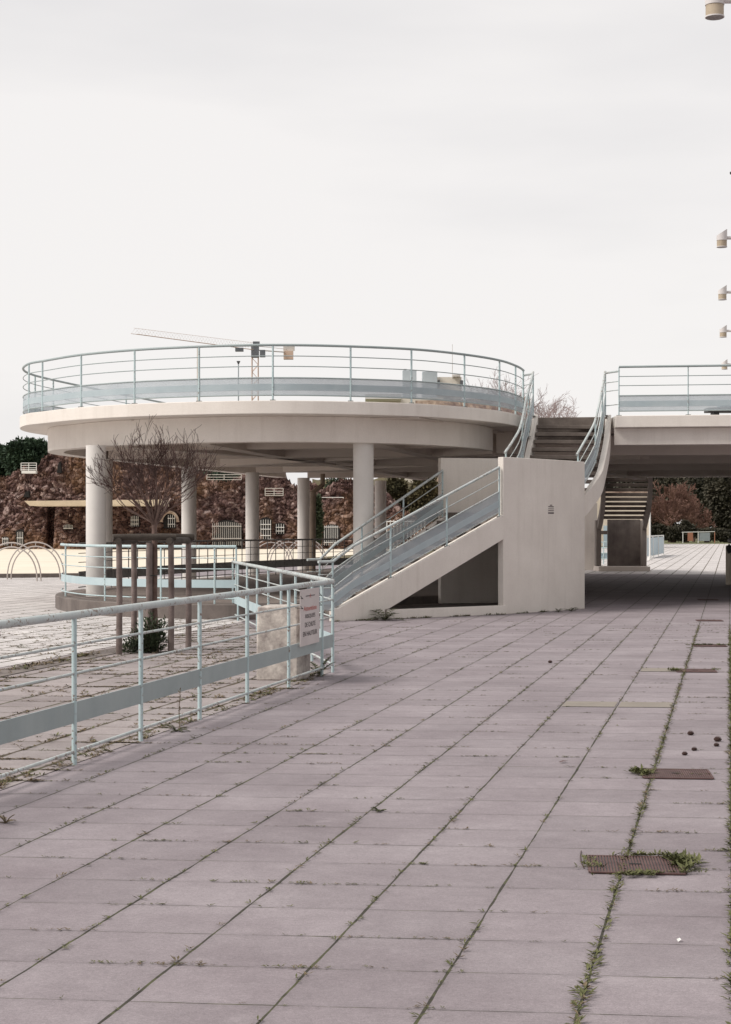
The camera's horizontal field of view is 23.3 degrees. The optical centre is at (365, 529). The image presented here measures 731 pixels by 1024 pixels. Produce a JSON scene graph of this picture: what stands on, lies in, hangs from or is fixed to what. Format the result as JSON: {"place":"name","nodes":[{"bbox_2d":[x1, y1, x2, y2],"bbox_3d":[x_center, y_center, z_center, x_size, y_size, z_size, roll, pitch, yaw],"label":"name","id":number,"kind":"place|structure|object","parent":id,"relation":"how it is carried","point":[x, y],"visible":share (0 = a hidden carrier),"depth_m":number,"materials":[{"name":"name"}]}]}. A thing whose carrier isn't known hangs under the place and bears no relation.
{"place":"outdoors","nodes":[
{"label":"outdoors","id":0,"kind":"place"},
{"bbox_2d":[0,576,244,666],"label":"white paving","id":1,"kind":"structure","parent":0,"point":[29,596],"depth_m":29.23,"materials":[{"name":"white stone"}]},
{"bbox_2d":[0,542,41,580],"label":"arch handrail","id":2,"kind":"object","parent":1,"relation":"on","point":[11,546],"visible":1,"depth_m":53.48,"materials":[{"name":"metal"}]},
{"bbox_2d":[7,542,63,578],"bbox_3d":[-10.349,0.975,55.500,1.822,1.192,0.042,0,0,0],"label":"arch handrail","id":3,"kind":"object","parent":1,"relation":"on","point":[31,547],"visible":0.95,"depth_m":55.48,"materials":[{"name":"metal"}]},
{"bbox_2d":[0,573,77,577],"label":"kerb","id":4,"kind":"structure","parent":1,"relation":"on","point":[33,575],"depth_m":57.38,"materials":[{"name":"concrete"}]},
{"bbox_2d":[0,622,329,789],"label":"pale paving","id":5,"kind":"structure","parent":0,"point":[112,726],"depth_m":16.79,"materials":[{"name":"grey concrete"}]},
{"bbox_2d":[0,643,163,675],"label":"dirt strip","id":6,"kind":"object","parent":5,"relation":"on","point":[104,652],"visible":0.5,"depth_m":20.73,"materials":[{"name":"soil"}]},
{"bbox_2d":[122,609,167,652],"bbox_3d":[-2.813,1.291,22.495,0.708,0.611,0.487,0,0,0],"label":"shrub","id":7,"kind":"object","parent":5,"relation":"on","point":[152,641],"visible":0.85,"depth_m":22.45,"materials":[{"name":"green plant"}]},
{"bbox_2d":[72,414,225,650],"bbox_3d":[-2.870,0.042,22.951,1.853,3.059,1.796,0,0,-31],"label":"young tree","id":8,"kind":"object","parent":5,"relation":"on","point":[155,518],"visible":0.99,"depth_m":22.70,"materials":[{"name":"brown plant"}]},
{"bbox_2d":[112,533,194,653],"bbox_3d":[-2.708,0.811,22.674,0.950,1.519,1.086,0,0,0],"label":"tree guard","id":9,"kind":"object","parent":5,"relation":"on","point":[171,540],"visible":0.96,"depth_m":22.46,"materials":[{"name":"brown wood"}]},
{"bbox_2d":[257,604,309,680],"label":"concrete block","id":10,"kind":"structure","parent":5,"relation":"on","point":[271,640],"depth_m":18.34,"materials":[{"name":"grey concrete"}]},
{"bbox_2d":[310,656,334,675],"bbox_3d":[-0.508,1.466,18.955,0.429,0.213,0.382,0,0,38],"label":"weed plant","id":11,"kind":"object","parent":5,"relation":"on","point":[325,662],"visible":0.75,"depth_m":18.92,"materials":[{"name":"green plant"}]},
{"bbox_2d":[0,549,352,573],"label":"beach floor","id":12,"kind":"structure","parent":0,"point":[23,563],"depth_m":98.59,"materials":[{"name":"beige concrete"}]},
{"bbox_2d":[316,493,324,549],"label":"bush","id":13,"kind":"object","parent":12,"relation":"on","point":[320,529],"visible":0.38,"depth_m":137.67,"materials":[{"name":"green plant"}]},
{"bbox_2d":[0,559,730,1023],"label":"paved walk","id":14,"kind":"structure","parent":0,"point":[506,971],"depth_m":8.90,"materials":[{"name":"grey concrete"}]},
{"bbox_2d":[0,814,15,822],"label":"weed plant","id":15,"kind":"object","parent":14,"relation":"on","point":[3,818],"visible":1,"depth_m":9.44,"materials":[{"name":"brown plant"}]},
{"bbox_2d":[0,579,334,778],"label":"pipe railing","id":16,"kind":"object","parent":14,"relation":"on","point":[74,712],"visible":1,"depth_m":13.22,"materials":[{"name":"metal"}]},
{"bbox_2d":[295,587,321,646],"bbox_3d":[-0.585,0.897,18.259,0.082,0.575,0.863,0,0,12],"label":"warning sign","id":17,"kind":"object","parent":16,"relation":"attached to","point":[309,615],"visible":1,"depth_m":18.22,"materials":[{"name":"white plastic"}]},
{"bbox_2d":[163,724,189,732],"bbox_3d":[-1.474,1.546,13.748,0.232,0.055,0.186,0,0,0],"label":"weed plant","id":18,"kind":"object","parent":14,"relation":"on","point":[174,728],"visible":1,"depth_m":13.74,"materials":[{"name":"green plant"}]},
{"bbox_2d":[177,688,181,730],"bbox_3d":[-1.449,1.398,13.747,0.040,0.344,0.048,0,0,-21],"label":"dry stalk","id":19,"kind":"object","parent":14,"relation":"on","point":[179,707],"visible":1,"depth_m":13.75,"materials":[{"name":"brown plant"}]},
{"bbox_2d":[55,569,437,619],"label":"deck plinth","id":20,"kind":"structure","parent":14,"relation":"on","point":[221,608],"depth_m":34.31,"materials":[{"name":"concrete"}]},
{"bbox_2d":[60,543,236,603],"bbox_3d":[-4.738,0.787,33.220,1.295,1.026,6.759,0,0,-36],"label":"pipe railing","id":21,"kind":"object","parent":20,"relation":"on","point":[161,582],"visible":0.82,"depth_m":31.26,"materials":[{"name":"grey metal"}]},
{"bbox_2d":[78,538,434,587],"bbox_3d":[-2.716,0.788,47.734,2.474,1.024,22.331,0,0,23],"label":"shaded railing","id":22,"kind":"object","parent":20,"relation":"on","point":[275,563],"visible":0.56,"depth_m":47.60,"materials":[{"name":"metal"}]},
{"bbox_2d":[20,400,730,596],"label":"elevated deck","id":23,"kind":"structure","parent":20,"relation":"on","point":[363,445],"depth_m":36.04,"materials":[{"name":"concrete"}]},
{"bbox_2d":[22,344,525,417],"bbox_3d":[-4.122,-2.882,41.306,9.843,1.044,19.194,0,0,-28],"label":"deck railing","id":24,"kind":"object","parent":23,"relation":"on","point":[52,398],"visible":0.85,"depth_m":33.12,"materials":[{"name":"metal"}]},
{"bbox_2d":[616,364,730,415],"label":"deck railing","id":25,"kind":"object","parent":23,"relation":"on","point":[687,402],"visible":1,"depth_m":36.60,"materials":[{"name":"metal"}]},
{"bbox_2d":[605,370,617,405],"bbox_3d":[5.160,-2.954,37.015,0.044,0.722,0.519,0,0,-25],"label":"rail link","id":26,"kind":"object","parent":25,"relation":"attached to","point":[616,371],"visible":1,"depth_m":37.00,"materials":[{"name":"paint"}]},
{"bbox_2d":[704,411,730,414],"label":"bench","id":27,"kind":"object","parent":23,"relation":"on","point":[714,412],"visible":0.28,"depth_m":39.80,"materials":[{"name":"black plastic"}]},
{"bbox_2d":[259,541,292,567],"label":"arch handrail","id":28,"kind":"object","parent":14,"relation":"on","point":[280,545],"visible":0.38,"depth_m":71.98,"materials":[{"name":"metal"}]},
{"bbox_2d":[231,560,330,663],"bbox_3d":[-1.361,1.056,25.373,0.055,1.028,11.851,0,0,-10],"label":"pipe railing","id":29,"kind":"object","parent":14,"relation":"on","point":[239,601],"visible":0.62,"depth_m":25.83,"materials":[{"name":"metal"}]},
{"bbox_2d":[268,540,296,559],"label":"arch handrail","id":30,"kind":"object","parent":14,"relation":"on","point":[276,547],"visible":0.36,"depth_m":73.48,"materials":[{"name":"metal"}]},
{"bbox_2d":[285,541,326,566],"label":"arch handrail","id":31,"kind":"object","parent":14,"relation":"on","point":[296,545],"visible":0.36,"depth_m":74.98,"materials":[{"name":"metal"}]},
{"bbox_2d":[0,608,730,1023],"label":"grass","id":32,"kind":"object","parent":14,"relation":"on","point":[684,858],"visible":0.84,"depth_m":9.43,"materials":[{"name":"green plant"}]},
{"bbox_2d":[371,807,385,810],"bbox_3d":[0.076,1.557,9.848,0.090,0.037,0.109,0,0,-13],"label":"weed plant","id":33,"kind":"object","parent":14,"relation":"on","point":[374,808],"visible":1,"depth_m":9.85,"materials":[{"name":"green plant"}]},
{"bbox_2d":[366,608,405,620],"bbox_3d":[0.327,1.476,30.513,0.742,0.219,0.725,0,0,0],"label":"weed plant","id":34,"kind":"object","parent":14,"relation":"on","point":[384,617],"visible":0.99,"depth_m":30.52,"materials":[{"name":"green plant"}]},
{"bbox_2d":[319,414,610,621],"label":"staircase","id":35,"kind":"structure","parent":14,"relation":"on","point":[524,551],"depth_m":33.80,"materials":[{"name":"concrete"}]},
{"bbox_2d":[306,470,442,588],"bbox_3d":[0.253,0.149,33.392,3.574,2.642,0.142,0,0,-43],"label":"stair railing","id":36,"kind":"object","parent":35,"relation":"attached to","point":[367,556],"visible":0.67,"depth_m":33.50,"materials":[{"name":"metal"}]},
{"bbox_2d":[317,466,499,615],"bbox_3d":[0.862,0.148,31.374,4.302,2.643,0.143,0,0,-39],"label":"stair railing","id":37,"kind":"object","parent":35,"relation":"attached to","point":[391,561],"visible":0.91,"depth_m":31.33,"materials":[{"name":"metal"}]},
{"bbox_2d":[504,371,534,457],"bbox_3d":[3.113,-1.937,35.267,0.184,2.769,3.873,0,0,13],"label":"stair railing","id":38,"kind":"object","parent":35,"relation":"on","point":[525,434],"visible":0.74,"depth_m":35.85,"materials":[{"name":"metal"}]},
{"bbox_2d":[576,371,607,482],"bbox_3d":[4.681,-1.965,36.100,0.248,2.754,2.541,0,0,21],"label":"stair railing","id":39,"kind":"object","parent":35,"relation":"attached to","point":[590,462],"visible":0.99,"depth_m":35.97,"materials":[{"name":"metal"}]},
{"bbox_2d":[445,370,549,416],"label":"bare tree","id":40,"kind":"object","parent":14,"relation":"on","point":[494,408],"visible":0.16,"depth_m":162.58,"materials":[{"name":"brown plant"}]},
{"bbox_2d":[510,390,578,418],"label":"bare tree","id":41,"kind":"object","parent":14,"relation":"on","point":[535,407],"visible":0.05,"depth_m":157.20,"materials":[{"name":"brown plant"}]},
{"bbox_2d":[511,389,581,417],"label":"bare tree","id":42,"kind":"object","parent":14,"relation":"on","point":[554,410],"visible":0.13,"depth_m":148.47,"materials":[{"name":"brown plant"}]},
{"bbox_2d":[562,701,616,706],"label":"patched paving","id":43,"kind":"structure","parent":14,"relation":"on","point":[589,704],"depth_m":15.83,"materials":[{"name":"beige concrete"}]},
{"bbox_2d":[587,855,686,874],"bbox_3d":[1.258,1.562,8.250,0.444,0.008,0.424,0,0,6],"label":"drain grate","id":44,"kind":"object","parent":14,"relation":"on","point":[612,865],"visible":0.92,"depth_m":8.24,"materials":[{"name":"brown metal"}]},
{"bbox_2d":[618,702,671,706],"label":"patched paving","id":45,"kind":"structure","parent":14,"relation":"on","point":[644,704],"depth_m":15.83,"materials":[{"name":"beige concrete"}]},
{"bbox_2d":[641,668,683,670],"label":"patched paving","id":46,"kind":"structure","parent":14,"relation":"on","point":[654,669],"depth_m":19.78,"materials":[{"name":"beige concrete"}]},
{"bbox_2d":[642,768,713,778],"bbox_3d":[1.987,1.562,11.320,0.444,0.008,0.424,0,0,6],"label":"drain grate","id":47,"kind":"object","parent":14,"relation":"on","point":[686,773],"visible":0.94,"depth_m":11.26,"materials":[{"name":"brown metal"}]},
{"bbox_2d":[675,669,716,671],"bbox_3d":[3.658,1.562,19.600,0.444,0.008,0.424,0,0,6],"label":"drain grate","id":48,"kind":"object","parent":14,"relation":"on","point":[700,670],"visible":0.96,"depth_m":19.57,"materials":[{"name":"brown metal"}]},
{"bbox_2d":[691,644,727,646],"bbox_3d":[4.636,1.562,23.850,0.444,0.008,0.424,0,0,6],"label":"drain grate","id":49,"kind":"object","parent":14,"relation":"on","point":[702,645],"visible":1,"depth_m":23.78,"materials":[{"name":"brown metal"}]},
{"bbox_2d":[705,0,730,19],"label":"lamp","id":50,"kind":"object","parent":14,"relation":"on","point":[714,9],"visible":1,"depth_m":18.59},
{"bbox_2d":[714,736,721,741],"bbox_3d":[2.608,1.553,13.100,0.056,0.060,0.060,0,0,0],"label":"pine cone","id":51,"kind":"object","parent":14,"relation":"on","point":[717,738],"visible":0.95,"depth_m":13.09,"materials":[{"name":"brown plant"}]},
{"bbox_2d":[716,229,730,247],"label":"lamp","id":52,"kind":"object","parent":14,"relation":"on","point":[722,238],"visible":1,"depth_m":33.77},
{"bbox_2d":[718,285,730,300],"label":"lamp","id":53,"kind":"object","parent":14,"relation":"on","point":[722,292],"visible":1,"depth_m":41.52,"materials":[{"name":"white metal"}]},
{"bbox_2d":[719,325,730,337],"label":"lamp","id":54,"kind":"object","parent":14,"relation":"on","point":[723,331],"visible":1,"depth_m":49.62,"materials":[{"name":"white metal"}]},
{"bbox_2d":[721,359,730,369],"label":"lamp post","id":55,"kind":"object","parent":14,"relation":"on","point":[725,362],"visible":0.75,"depth_m":59.62,"materials":[{"name":"white metal"}]},
{"bbox_2d":[726,539,730,584],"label":"concrete post","id":56,"kind":"object","parent":14,"relation":"on","point":[728,564],"visible":1,"depth_m":49.85,"materials":[{"name":"black concrete"}]},
{"bbox_2d":[0,0,730,523],"label":"sky","id":57,"kind":"structure","parent":0,"point":[543,187],"materials":[{"name":"white"}]},
{"bbox_2d":[365,344,462,482],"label":"flat building","id":58,"kind":"structure","parent":0,"point":[433,377],"depth_m":213.20,"materials":[{"name":"concrete"}]},
{"bbox_2d":[312,478,606,546],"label":"bank","id":59,"kind":"structure","parent":0,"point":[317,482],"depth_m":171.61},
{"bbox_2d":[325,478,349,488],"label":"bush","id":60,"kind":"object","parent":59,"relation":"on","point":[331,480],"visible":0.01,"depth_m":149.62,"materials":[{"name":"green plant"}]},
{"bbox_2d":[385,478,410,510],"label":"bush","id":61,"kind":"object","parent":59,"relation":"on","point":[396,489],"visible":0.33,"depth_m":151.28,"materials":[{"name":"green plant"}]},
{"bbox_2d":[316,538,696,557],"bbox_3d":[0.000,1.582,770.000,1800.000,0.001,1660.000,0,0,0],"label":"ground","id":62,"kind":"structure","parent":0,"point":[349,556],"depth_m":103.55,"materials":[{"name":"grey concrete"}]},
{"bbox_2d":[0,443,7,477],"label":"evergreen tree","id":63,"kind":"object","parent":62,"relation":"on","point":[2,473],"visible":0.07,"depth_m":163.15,"materials":[{"name":"green plant"}]},
{"bbox_2d":[0,435,47,475],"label":"evergreen tree","id":64,"kind":"object","parent":62,"relation":"on","point":[16,453],"visible":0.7,"depth_m":158.57,"materials":[{"name":"green plant"}]},
{"bbox_2d":[197,348,197,400],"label":"tall pole","id":65,"kind":"object","parent":62,"relation":"on","point":[197,368],"depth_m":167.86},
{"bbox_2d":[131,328,294,400],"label":"tower crane","id":66,"kind":"object","parent":62,"relation":"on","point":[287,350],"visible":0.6,"depth_m":399.15,"materials":[{"name":"grey metal"}]},
{"bbox_2d":[0,453,431,548],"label":"rock wall","id":67,"kind":"structure","parent":62,"relation":"on","point":[62,478],"depth_m":142.57,"materials":[{"name":"brown stone"}]},
{"bbox_2d":[21,463,36,473],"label":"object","id":68,"kind":"object","parent":67,"relation":"on","point":[28,471],"visible":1,"depth_m":140.48,"materials":[{"name":"white metal"}]},
{"bbox_2d":[25,500,168,506],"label":"concrete ledge","id":69,"kind":"object","parent":67,"relation":"attached to","point":[76,503],"visible":0.54,"depth_m":136.72,"materials":[{"name":"beige concrete"}]},
{"bbox_2d":[168,515,174,526],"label":"window grille","id":70,"kind":"object","parent":67,"relation":"attached to","point":[170,518],"depth_m":141.14,"materials":[{"name":"white metal"}]},
{"bbox_2d":[207,474,241,479],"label":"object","id":71,"kind":"object","parent":67,"relation":"on","point":[225,479],"visible":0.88,"depth_m":141.38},
{"bbox_2d":[212,526,240,538],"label":"window grille","id":72,"kind":"object","parent":67,"relation":"attached to","point":[226,526],"depth_m":141.11,"materials":[{"name":"white metal"}]},
{"bbox_2d":[260,519,270,538],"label":"window grille","id":73,"kind":"object","parent":67,"relation":"attached to","point":[263,529],"depth_m":141.43,"materials":[{"name":"white metal"}]},
{"bbox_2d":[265,488,283,495],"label":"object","id":74,"kind":"object","parent":67,"relation":"in","point":[274,491],"visible":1,"depth_m":139.38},
{"bbox_2d":[324,525,337,544],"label":"window grille","id":75,"kind":"object","parent":67,"relation":"attached to","point":[326,542],"depth_m":141.20,"materials":[{"name":"white metal"}]},
{"bbox_2d":[200,470,240,482],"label":"evergreen tree","id":76,"kind":"object","parent":62,"relation":"on","point":[222,476],"visible":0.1,"depth_m":165.96,"materials":[{"name":"green plant"}]},
{"bbox_2d":[406,477,437,523],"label":"bush","id":77,"kind":"object","parent":62,"relation":"on","point":[426,498],"visible":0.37,"depth_m":149.06,"materials":[{"name":"green plant"}]},
{"bbox_2d":[436,382,510,410],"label":"bare tree","id":78,"kind":"object","parent":62,"relation":"on","point":[452,403],"visible":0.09,"depth_m":173.89,"materials":[{"name":"brown plant"}]},
{"bbox_2d":[585,544,730,574],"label":"paving","id":79,"kind":"structure","parent":0,"point":[709,559],"depth_m":86.50,"materials":[{"name":"grey concrete"}]},
{"bbox_2d":[601,542,606,563],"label":"beach railing","id":80,"kind":"object","parent":79,"relation":"on","point":[603,555],"visible":0.29,"depth_m":79.97,"materials":[{"name":"grey metal"}]},
{"bbox_2d":[585,477,652,570],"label":"staircase","id":81,"kind":"structure","parent":79,"relation":"on","point":[626,545],"depth_m":67.05,"materials":[{"name":"concrete"}]},
{"bbox_2d":[596,492,648,545],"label":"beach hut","id":82,"kind":"object","parent":79,"relation":"on","point":[604,536],"visible":0.14,"depth_m":150.00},
{"bbox_2d":[603,526,606,545],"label":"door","id":83,"kind":"structure","parent":82,"relation":"in","point":[604,527],"depth_m":149.94,"materials":[{"name":"white"}]},
{"bbox_2d":[605,477,659,501],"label":"evergreen tree","id":84,"kind":"object","parent":79,"relation":"on","point":[654,494],"visible":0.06,"depth_m":183.68,"materials":[{"name":"green plant"}]},
{"bbox_2d":[647,513,651,559],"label":"thin pole","id":85,"kind":"object","parent":79,"relation":"on","point":[649,558],"visible":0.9,"depth_m":89.96,"materials":[{"name":"white metal"}]},
{"bbox_2d":[647,535,663,556],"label":"railing","id":86,"kind":"object","parent":79,"relation":"on","point":[657,545],"visible":0.67,"depth_m":101.65,"materials":[{"name":"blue metal"}]},
{"bbox_2d":[664,540,730,543],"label":"lawn","id":87,"kind":"structure","parent":0,"point":[691,542],"depth_m":195.47,"materials":[{"name":"green plant"}]},
{"bbox_2d":[651,523,665,538],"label":"hedge shrub","id":88,"kind":"object","parent":87,"relation":"on","point":[659,529],"visible":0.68,"depth_m":207.59,"materials":[{"name":"green plant"}]},
{"bbox_2d":[642,477,686,539],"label":"evergreen tree","id":89,"kind":"object","parent":87,"relation":"on","point":[664,481],"visible":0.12,"depth_m":246.99,"materials":[{"name":"green plant"}]},
{"bbox_2d":[650,479,699,541],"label":"bare tree","id":90,"kind":"object","parent":87,"relation":"on","point":[662,506],"visible":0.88,"depth_m":211.86,"materials":[{"name":"brown plant"}]},
{"bbox_2d":[664,524,685,542],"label":"hedge shrub","id":91,"kind":"object","parent":87,"relation":"on","point":[673,534],"visible":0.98,"depth_m":207.23,"materials":[{"name":"green plant"}]},
{"bbox_2d":[678,519,696,542],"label":"hedge shrub","id":92,"kind":"object","parent":87,"relation":"on","point":[686,526],"visible":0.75,"depth_m":207.60,"materials":[{"name":"green plant"}]},
{"bbox_2d":[673,496,716,541],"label":"bare tree","id":93,"kind":"object","parent":87,"relation":"on","point":[705,522],"visible":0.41,"depth_m":219.11,"materials":[{"name":"brown plant"}]},
{"bbox_2d":[675,477,717,540],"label":"evergreen tree","id":94,"kind":"object","parent":87,"relation":"on","point":[698,482],"visible":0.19,"depth_m":238.02,"materials":[{"name":"green plant"}]},
{"bbox_2d":[682,531,714,542],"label":"barrier","id":95,"kind":"object","parent":87,"relation":"on","point":[703,536],"visible":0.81,"depth_m":199.97,"materials":[{"name":"white metal"}]},
{"bbox_2d":[694,527,718,542],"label":"hedge shrub","id":96,"kind":"object","parent":87,"relation":"on","point":[704,530],"visible":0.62,"depth_m":207.30,"materials":[{"name":"green plant"}]},
{"bbox_2d":[700,477,730,541],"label":"evergreen tree","id":97,"kind":"object","parent":87,"relation":"on","point":[716,492],"visible":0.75,"depth_m":220.47,"materials":[{"name":"green plant"}]},
{"bbox_2d":[716,527,730,542],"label":"hedge shrub","id":98,"kind":"object","parent":87,"relation":"on","point":[724,534],"visible":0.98,"depth_m":207.47,"materials":[{"name":"green plant"}]}
]}

